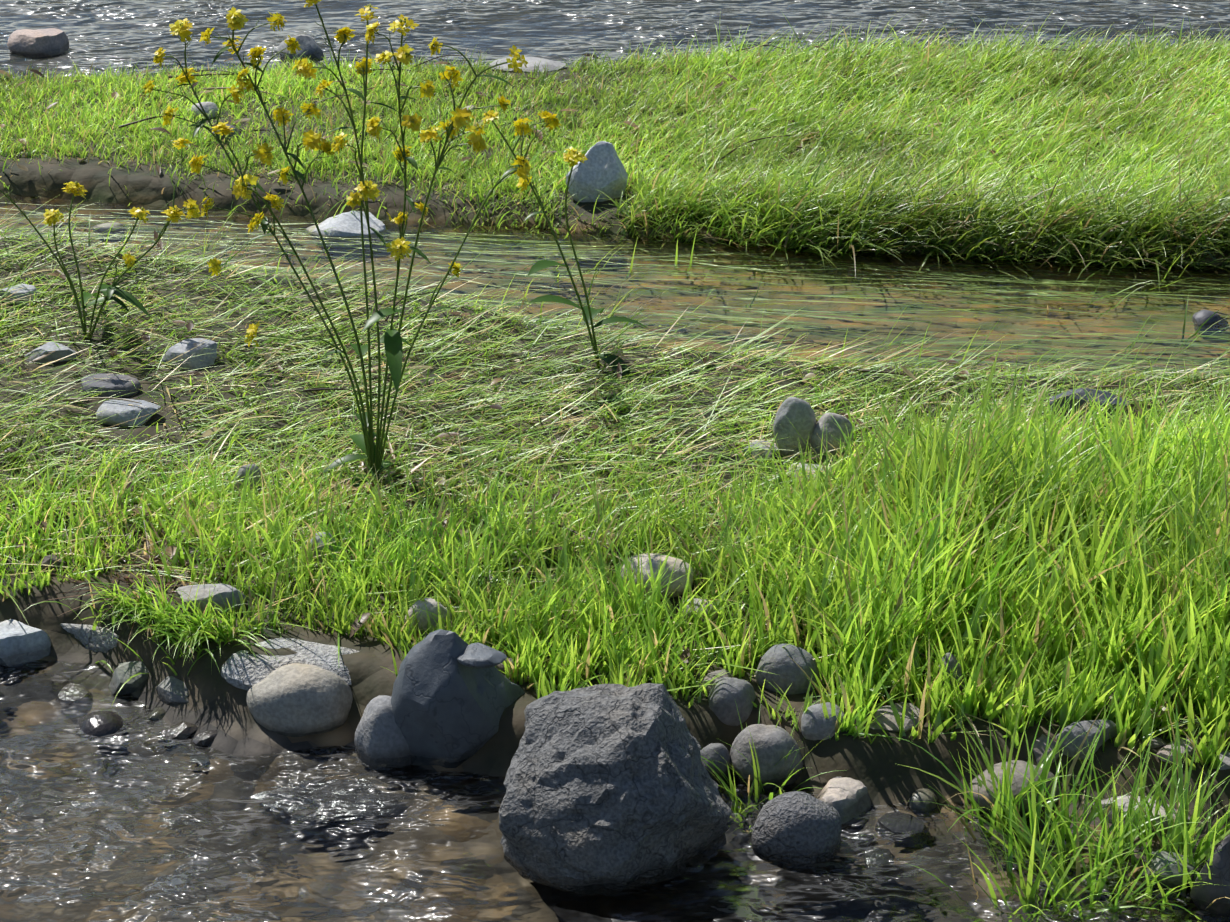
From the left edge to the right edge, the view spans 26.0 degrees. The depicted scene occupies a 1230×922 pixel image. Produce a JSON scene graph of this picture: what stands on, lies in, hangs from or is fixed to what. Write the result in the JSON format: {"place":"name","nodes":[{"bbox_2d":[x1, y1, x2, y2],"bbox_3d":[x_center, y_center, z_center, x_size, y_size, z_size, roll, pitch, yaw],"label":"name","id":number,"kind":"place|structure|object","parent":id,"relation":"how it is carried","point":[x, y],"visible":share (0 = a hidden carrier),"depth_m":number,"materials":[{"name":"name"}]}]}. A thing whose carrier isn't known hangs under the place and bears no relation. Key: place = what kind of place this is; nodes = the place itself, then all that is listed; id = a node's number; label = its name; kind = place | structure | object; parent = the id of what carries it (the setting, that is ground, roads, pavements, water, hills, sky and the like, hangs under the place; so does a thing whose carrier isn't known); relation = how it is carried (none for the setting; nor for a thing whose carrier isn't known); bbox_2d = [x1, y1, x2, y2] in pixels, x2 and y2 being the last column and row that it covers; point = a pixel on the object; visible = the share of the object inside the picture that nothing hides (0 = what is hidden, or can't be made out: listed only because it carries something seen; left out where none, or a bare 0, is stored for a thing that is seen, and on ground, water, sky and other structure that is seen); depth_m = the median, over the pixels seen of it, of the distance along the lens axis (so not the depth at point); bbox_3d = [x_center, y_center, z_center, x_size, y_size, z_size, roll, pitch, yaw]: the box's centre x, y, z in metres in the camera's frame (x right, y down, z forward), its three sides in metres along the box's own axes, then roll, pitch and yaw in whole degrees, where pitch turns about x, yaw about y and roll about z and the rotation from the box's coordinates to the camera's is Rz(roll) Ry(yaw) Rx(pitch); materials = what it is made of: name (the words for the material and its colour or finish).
{"place":"outdoors","nodes":[
{"label":"outdoors","id":0,"kind":"place"},
{"bbox_2d":[496,658,514,672],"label":"pebble","id":1,"kind":"object","parent":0,"point":[500,667],"visible":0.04,"depth_m":5.14,"materials":[{"name":"grey stone"}]},
{"bbox_2d":[0,56,1229,859],"bbox_3d":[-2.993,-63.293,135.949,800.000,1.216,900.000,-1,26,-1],"label":"ground","id":2,"kind":"structure","parent":0,"point":[216,700],"depth_m":6.23,"materials":[{"name":"green plant"}]},
{"bbox_2d":[0,284,37,305],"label":"stone","id":3,"kind":"object","parent":2,"relation":"on","point":[24,290],"visible":0.69,"depth_m":6.81,"materials":[{"name":"grey stone"}]},
{"bbox_2d":[0,619,50,665],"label":"pale rock","id":4,"kind":"object","parent":2,"relation":"on","point":[20,642],"visible":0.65,"depth_m":5.36,"materials":[{"name":"grey stone"}]},
{"bbox_2d":[25,342,75,362],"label":"stone","id":5,"kind":"object","parent":2,"relation":"on","point":[60,353],"visible":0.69,"depth_m":6.48,"materials":[{"name":"grey stone"}]},
{"bbox_2d":[36,554,65,573],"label":"pebble","id":6,"kind":"object","parent":2,"relation":"on","point":[46,560],"visible":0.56,"depth_m":5.48,"materials":[{"name":"grey stone"}]},
{"bbox_2d":[60,623,118,652],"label":"rock","id":7,"kind":"object","parent":2,"relation":"on","point":[95,640],"depth_m":5.38,"materials":[{"name":"stone"}]},
{"bbox_2d":[78,711,122,736],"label":"pebble","id":8,"kind":"object","parent":2,"relation":"on","point":[99,723],"visible":0.58,"depth_m":5.13,"materials":[{"name":"grey stone"}]},
{"bbox_2d":[0,138,221,339],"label":"mustard plant","id":9,"kind":"object","parent":2,"relation":"on","point":[173,214],"visible":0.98,"depth_m":6.49,"materials":[{"name":"green plant"}]},
{"bbox_2d":[81,373,140,397],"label":"stone","id":10,"kind":"object","parent":2,"relation":"on","point":[113,385],"visible":0.83,"depth_m":6.29,"materials":[{"name":"grey stone"}]},
{"bbox_2d":[96,398,160,426],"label":"stone","id":11,"kind":"object","parent":2,"relation":"on","point":[113,407],"visible":0.83,"depth_m":6.13,"materials":[{"name":"grey stone"}]},
{"bbox_2d":[109,661,148,694],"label":"pebble","id":12,"kind":"object","parent":2,"relation":"on","point":[124,673],"visible":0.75,"depth_m":5.25,"materials":[{"name":"grey stone"}]},
{"bbox_2d":[24,561,278,706],"bbox_3d":[-0.915,0.337,5.222,0.573,0.263,0.281,16,30,30],"label":"grass clump","id":13,"kind":"object","parent":2,"relation":"on","point":[144,603],"visible":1,"depth_m":5.23,"materials":[{"name":"green plant"}]},
{"bbox_2d":[147,706,165,720],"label":"pebble","id":14,"kind":"object","parent":2,"relation":"on","point":[157,712],"visible":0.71,"depth_m":5.17,"materials":[{"name":"grey stone"}]},
{"bbox_2d":[6,511,318,618],"bbox_3d":[-0.925,0.210,5.494,0.464,0.144,0.545,18,31,33],"label":"straw debris","id":15,"kind":"object","parent":2,"relation":"on","point":[145,555],"visible":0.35,"depth_m":5.52,"materials":[{"name":"beige plant"}]},
{"bbox_2d":[156,676,188,704],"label":"pebble","id":16,"kind":"object","parent":2,"relation":"on","point":[172,690],"visible":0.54,"depth_m":5.20,"materials":[{"name":"grey stone"}]},
{"bbox_2d":[161,721,197,738],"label":"pebble","id":17,"kind":"object","parent":2,"relation":"on","point":[182,730],"visible":0.73,"depth_m":5.11,"materials":[{"name":"grey stone"}]},
{"bbox_2d":[175,573,190,584],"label":"pebble","id":18,"kind":"object","parent":2,"relation":"on","point":[186,575],"visible":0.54,"depth_m":5.44,"materials":[{"name":"grey stone"}]},
{"bbox_2d":[33,470,332,643],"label":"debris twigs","id":19,"kind":"object","parent":2,"relation":"on","point":[128,566],"visible":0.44,"depth_m":5.47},
{"bbox_2d":[162,338,217,369],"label":"stone","id":20,"kind":"object","parent":2,"relation":"on","point":[184,346],"visible":0.83,"depth_m":6.43,"materials":[{"name":"grey stone"}]},
{"bbox_2d":[191,102,217,118],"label":"rock","id":21,"kind":"object","parent":2,"relation":"on","point":[207,106],"visible":0.56,"depth_m":8.08,"materials":[{"name":"grey stone"}]},
{"bbox_2d":[176,583,245,613],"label":"rock","id":22,"kind":"object","parent":2,"relation":"on","point":[225,591],"depth_m":5.31,"materials":[{"name":"grey stone"}]},
{"bbox_2d":[210,124,239,141],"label":"rock","id":23,"kind":"object","parent":2,"relation":"on","point":[231,133],"visible":0.29,"depth_m":7.91,"materials":[{"name":"grey stone"}]},
{"bbox_2d":[232,464,265,499],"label":"stone","id":24,"kind":"object","parent":2,"relation":"on","point":[241,473],"visible":0.44,"depth_m":5.82,"materials":[{"name":"grey stone"}]},
{"bbox_2d":[221,637,358,690],"bbox_3d":[-0.600,0.400,5.182,0.329,0.068,0.163,-1,26,-1],"label":"slab","id":25,"kind":"object","parent":2,"relation":"on","point":[242,669],"depth_m":5.15,"materials":[{"name":"stone"}]},
{"bbox_2d":[246,663,352,736],"bbox_3d":[-0.607,0.467,5.138,0.206,0.162,0.144,-1,26,-1],"label":"cobble","id":26,"kind":"object","parent":2,"relation":"on","point":[295,700],"visible":0.83,"depth_m":5.08,"materials":[{"name":"grey stone"}]},
{"bbox_2d":[302,532,341,561],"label":"stone","id":27,"kind":"object","parent":2,"relation":"on","point":[318,539],"visible":0.19,"depth_m":5.52,"materials":[{"name":"grey stone"}]},
{"bbox_2d":[313,211,385,236],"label":"channel rock","id":28,"kind":"object","parent":2,"relation":"on","point":[345,224],"visible":0.31,"depth_m":7.39,"materials":[{"name":"grey stone"}]},
{"bbox_2d":[142,0,560,488],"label":"mustard plant","id":29,"kind":"object","parent":2,"relation":"on","point":[391,339],"visible":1,"depth_m":5.57,"materials":[{"name":"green plant"}]},
{"bbox_2d":[282,429,439,525],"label":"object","id":30,"kind":"object","parent":2,"relation":"on","point":[393,457],"visible":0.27,"depth_m":5.86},
{"bbox_2d":[94,172,753,262],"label":"debris bank","id":31,"kind":"structure","parent":2,"relation":"on","point":[170,247],"depth_m":7.20,"materials":[{"name":"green plant"}]},
{"bbox_2d":[404,598,451,635],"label":"stone","id":32,"kind":"object","parent":2,"relation":"on","point":[431,605],"visible":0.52,"depth_m":5.24,"materials":[{"name":"grey stone"}]},
{"bbox_2d":[391,629,524,767],"bbox_3d":[-0.294,0.465,5.048,0.185,0.334,0.261,22,33,37],"label":"boulder","id":33,"kind":"object","parent":2,"relation":"on","point":[448,708],"visible":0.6,"depth_m":4.97,"materials":[{"name":"grey stone"}]},
{"bbox_2d":[457,643,506,667],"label":"rock","id":34,"kind":"object","parent":33,"relation":"on","point":[476,655],"visible":1,"depth_m":4.95,"materials":[{"name":"grey stone"}]},
{"bbox_2d":[490,57,565,72],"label":"rock","id":35,"kind":"object","parent":2,"relation":"on","point":[530,65],"visible":0.67,"depth_m":8.56,"materials":[{"name":"grey stone"}]},
{"bbox_2d":[481,110,647,379],"bbox_3d":[-0.096,-0.493,6.265,0.393,0.708,0.219,-14,29,-27],"label":"mustard plant","id":36,"kind":"object","parent":2,"relation":"on","point":[589,313],"visible":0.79,"depth_m":6.30,"materials":[{"name":"green plant"}]},
{"bbox_2d":[566,141,627,201],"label":"white rock","id":37,"kind":"object","parent":2,"relation":"on","point":[601,168],"visible":0.85,"depth_m":7.46,"materials":[{"name":"grey stone"}]},
{"bbox_2d":[0,232,1229,769],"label":"bank grass","id":38,"kind":"structure","parent":2,"relation":"on","point":[1110,542],"depth_m":5.39,"materials":[{"name":"green plant"}]},
{"bbox_2d":[0,12,1229,284],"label":"grass strip","id":39,"kind":"object","parent":2,"relation":"on","point":[1146,194],"depth_m":7.87,"materials":[{"name":"green plant"}]},
{"bbox_2d":[0,43,1229,718],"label":"twigs","id":40,"kind":"object","parent":2,"relation":"on","point":[684,655],"visible":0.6,"depth_m":6.45,"materials":[{"name":"brown plant"}]},
{"bbox_2d":[0,193,1229,765],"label":"flattened grass","id":41,"kind":"structure","parent":2,"relation":"on","point":[492,395],"depth_m":6.24,"materials":[{"name":"green plant"}]},
{"bbox_2d":[499,683,731,890],"bbox_3d":[0.001,0.616,4.736,0.413,0.419,0.335,-1,26,-1],"label":"boulder","id":42,"kind":"object","parent":2,"relation":"on","point":[611,786],"visible":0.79,"depth_m":4.63,"materials":[{"name":"stone"}]},
{"bbox_2d":[2,181,1229,370],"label":"channel emergent grass","id":43,"kind":"structure","parent":2,"relation":"on","point":[676,256],"depth_m":7.06,"materials":[{"name":"green plant"}]},
{"bbox_2d":[616,553,693,598],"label":"stone","id":44,"kind":"object","parent":2,"relation":"on","point":[676,590],"visible":0.52,"depth_m":5.38,"materials":[{"name":"grey stone"}]},
{"bbox_2d":[94,204,1224,372],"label":"submerged grass","id":45,"kind":"structure","parent":2,"relation":"on","point":[825,275],"depth_m":7.04,"materials":[{"name":"green plant"}]},
{"bbox_2d":[678,598,717,623],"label":"stone","id":46,"kind":"object","parent":2,"relation":"on","point":[705,604],"visible":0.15,"depth_m":5.30,"materials":[{"name":"grey stone"}]},
{"bbox_2d":[701,669,730,693],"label":"pebble","id":47,"kind":"object","parent":2,"relation":"on","point":[710,676],"visible":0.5,"depth_m":5.09,"materials":[{"name":"grey stone"}]},
{"bbox_2d":[701,743,731,781],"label":"cobble","id":48,"kind":"object","parent":2,"relation":"on","point":[720,749],"visible":0.44,"depth_m":4.96,"materials":[{"name":"grey stone"}]},
{"bbox_2d":[708,677,755,725],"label":"cobble","id":49,"kind":"object","parent":2,"relation":"on","point":[724,693],"visible":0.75,"depth_m":5.03,"materials":[{"name":"grey stone"}]},
{"bbox_2d":[741,441,779,461],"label":"stone","id":50,"kind":"object","parent":2,"relation":"on","point":[762,454],"visible":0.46,"depth_m":5.95,"materials":[{"name":"grey stone"}]},
{"bbox_2d":[730,724,802,787],"bbox_3d":[0.284,0.568,4.985,0.141,0.169,0.108,-1,26,-1],"label":"cobble","id":51,"kind":"object","parent":2,"relation":"on","point":[773,745],"visible":0.62,"depth_m":4.94,"materials":[{"name":"grey stone"}]},
{"bbox_2d":[701,698,845,827],"bbox_3d":[0.244,0.585,4.904,0.310,0.219,0.250,-20,32,-35],"label":"water grass clump","id":52,"kind":"object","parent":2,"relation":"on","point":[732,791],"depth_m":4.92,"materials":[{"name":"green plant"}]},
{"bbox_2d":[755,644,819,694],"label":"cobble","id":53,"kind":"object","parent":2,"relation":"on","point":[781,666],"visible":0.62,"depth_m":5.07,"materials":[{"name":"grey stone"}]},
{"bbox_2d":[773,397,815,460],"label":"stone","id":54,"kind":"object","parent":2,"relation":"on","point":[799,414],"visible":0.77,"depth_m":5.91,"materials":[{"name":"grey stone"}]},
{"bbox_2d":[751,791,841,863],"bbox_3d":[0.324,0.675,4.773,0.162,0.176,0.123,-1,26,-1],"label":"cobble","id":55,"kind":"object","parent":2,"relation":"on","point":[796,827],"visible":0.81,"depth_m":4.72,"materials":[{"name":"stone"}]},
{"bbox_2d":[789,463,832,479],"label":"stone","id":56,"kind":"object","parent":2,"relation":"on","point":[792,465],"visible":0.25,"depth_m":5.88,"materials":[{"name":"grey stone"}]},
{"bbox_2d":[801,702,845,739],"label":"cobble","id":57,"kind":"object","parent":2,"relation":"on","point":[816,724],"visible":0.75,"depth_m":4.96,"materials":[{"name":"grey stone"}]},
{"bbox_2d":[811,413,853,462],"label":"stone","id":58,"kind":"object","parent":2,"relation":"on","point":[827,421],"visible":0.71,"depth_m":5.91,"materials":[{"name":"grey stone"}]},
{"bbox_2d":[817,777,870,823],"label":"rock","id":59,"kind":"object","parent":2,"relation":"on","point":[847,798],"visible":0.52,"depth_m":4.87,"materials":[{"name":"grey stone"}]},
{"bbox_2d":[869,722,883,729],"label":"pebble","id":60,"kind":"object","parent":2,"relation":"on","point":[873,725],"visible":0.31,"depth_m":4.95,"materials":[{"name":"grey stone"}]},
{"bbox_2d":[874,702,924,731],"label":"pebble","id":61,"kind":"object","parent":2,"relation":"on","point":[886,719],"visible":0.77,"depth_m":4.96,"materials":[{"name":"grey stone"}]},
{"bbox_2d":[877,812,924,832],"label":"pebble","id":62,"kind":"object","parent":2,"relation":"on","point":[897,822],"visible":0.6,"depth_m":4.83,"materials":[{"name":"grey stone"}]},
{"bbox_2d":[907,788,938,810],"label":"pebble","id":63,"kind":"object","parent":2,"relation":"on","point":[923,794],"visible":0.79,"depth_m":4.88,"materials":[{"name":"grey stone"}]},
{"bbox_2d":[937,653,965,699],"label":"cobble","id":64,"kind":"object","parent":2,"relation":"on","point":[953,661],"visible":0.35,"depth_m":5.01,"materials":[{"name":"grey stone"}]},
{"bbox_2d":[967,760,1059,820],"bbox_3d":[0.733,0.612,4.891,0.172,0.119,0.119,-1,26,-1],"label":"cobble","id":65,"kind":"object","parent":2,"relation":"on","point":[1017,780],"visible":0.48,"depth_m":4.85,"materials":[{"name":"grey stone"}]},
{"bbox_2d":[1031,734,1059,763],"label":"pebble","id":66,"kind":"object","parent":2,"relation":"on","point":[1039,746],"visible":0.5,"depth_m":4.92,"materials":[{"name":"grey stone"}]},
{"bbox_2d":[1045,698,1054,716],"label":"pebble","id":67,"kind":"object","parent":2,"relation":"on","point":[1047,714],"visible":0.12,"depth_m":4.99,"materials":[{"name":"grey stone"}]},
{"bbox_2d":[898,677,1229,918],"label":"grass clump","id":68,"kind":"object","parent":2,"relation":"on","point":[1181,832],"depth_m":4.73,"materials":[{"name":"green plant"}]},
{"bbox_2d":[1056,720,1116,759],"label":"rock","id":69,"kind":"object","parent":2,"relation":"on","point":[1077,730],"visible":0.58,"depth_m":4.89,"materials":[{"name":"grey stone"}]},
{"bbox_2d":[1049,388,1130,427],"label":"rock","id":70,"kind":"object","parent":2,"relation":"on","point":[1080,392],"visible":0.46,"depth_m":6.11,"materials":[{"name":"grey stone"}]},
{"bbox_2d":[1104,684,1138,713],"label":"pebble","id":71,"kind":"object","parent":2,"relation":"on","point":[1109,702],"visible":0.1,"depth_m":4.99,"materials":[{"name":"grey stone"}]},
{"bbox_2d":[1089,796,1189,834],"bbox_3d":[0.958,0.639,4.841,0.183,0.052,0.117,-1,26,-1],"label":"rock","id":72,"kind":"object","parent":2,"relation":"on","point":[1126,804],"depth_m":4.82,"materials":[{"name":"grey stone"}]},
{"bbox_2d":[1146,737,1165,747],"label":"pebble","id":73,"kind":"object","parent":2,"relation":"on","point":[1156,742],"visible":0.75,"depth_m":4.88,"materials":[{"name":"grey stone"}]},
{"bbox_2d":[1156,738,1193,763],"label":"pebble","id":74,"kind":"object","parent":2,"relation":"on","point":[1164,751],"visible":0.44,"depth_m":4.86,"materials":[{"name":"grey stone"}]},
{"bbox_2d":[1193,310,1221,322],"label":"edge rock","id":75,"kind":"object","parent":2,"relation":"on","point":[1201,316],"visible":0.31,"depth_m":6.82,"materials":[{"name":"stone"}]},
{"bbox_2d":[1190,834,1229,914],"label":"dark rock","id":76,"kind":"object","parent":2,"relation":"on","point":[1203,896],"visible":0.75,"depth_m":4.58,"materials":[{"name":"stone"}]},
{"bbox_2d":[1219,751,1229,769],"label":"pebble","id":77,"kind":"object","parent":2,"relation":"on","point":[1225,764],"visible":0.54,"depth_m":4.83,"materials":[{"name":"grey stone"}]},
{"bbox_2d":[0,660,1229,921],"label":"stream water","id":78,"kind":"structure","parent":0,"point":[138,816],"depth_m":4.76,"materials":[{"name":"liquid"}]},
{"bbox_2d":[192,730,217,745],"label":"pebble","id":79,"kind":"object","parent":78,"relation":"on","point":[204,738],"visible":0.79,"depth_m":5.08,"materials":[{"name":"grey stone"}]},
{"bbox_2d":[1141,850,1194,888],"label":"rock","id":80,"kind":"object","parent":78,"relation":"on","point":[1157,863],"visible":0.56,"depth_m":4.66,"materials":[{"name":"grey stone"}]},
{"bbox_2d":[0,194,1229,378],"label":"channel water","id":81,"kind":"structure","parent":0,"point":[880,292],"depth_m":7.04,"materials":[{"name":"brown liquid"}]},
{"bbox_2d":[0,0,1229,80],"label":"river water","id":82,"kind":"structure","parent":0,"point":[102,34],"depth_m":9.32,"materials":[{"name":"grey liquid"}]},
{"bbox_2d":[7,28,68,57],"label":"pink rock","id":83,"kind":"object","parent":82,"relation":"in","point":[30,43],"visible":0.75,"depth_m":8.99,"materials":[{"name":"stone"}]},
{"bbox_2d":[277,34,323,63],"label":"rock","id":84,"kind":"object","parent":82,"relation":"on","point":[309,44],"visible":0.42,"depth_m":8.94,"materials":[{"name":"grey stone"}]},
{"bbox_3d":[-0.450,0.623,5.021,0.461,0.026,0.220,-1,26,-1],"label":"submerged slab","id":85,"kind":"object","parent":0,"visible":0},
{"bbox_2d":[354,695,410,766],"bbox_3d":[-0.427,0.532,5.043,0.133,0.194,0.101,-1,26,-1],"label":"cobble","id":86,"kind":"object","parent":85,"relation":"on","point":[379,740],"visible":0.44,"depth_m":5.00,"materials":[{"name":"grey stone"}]}
]}

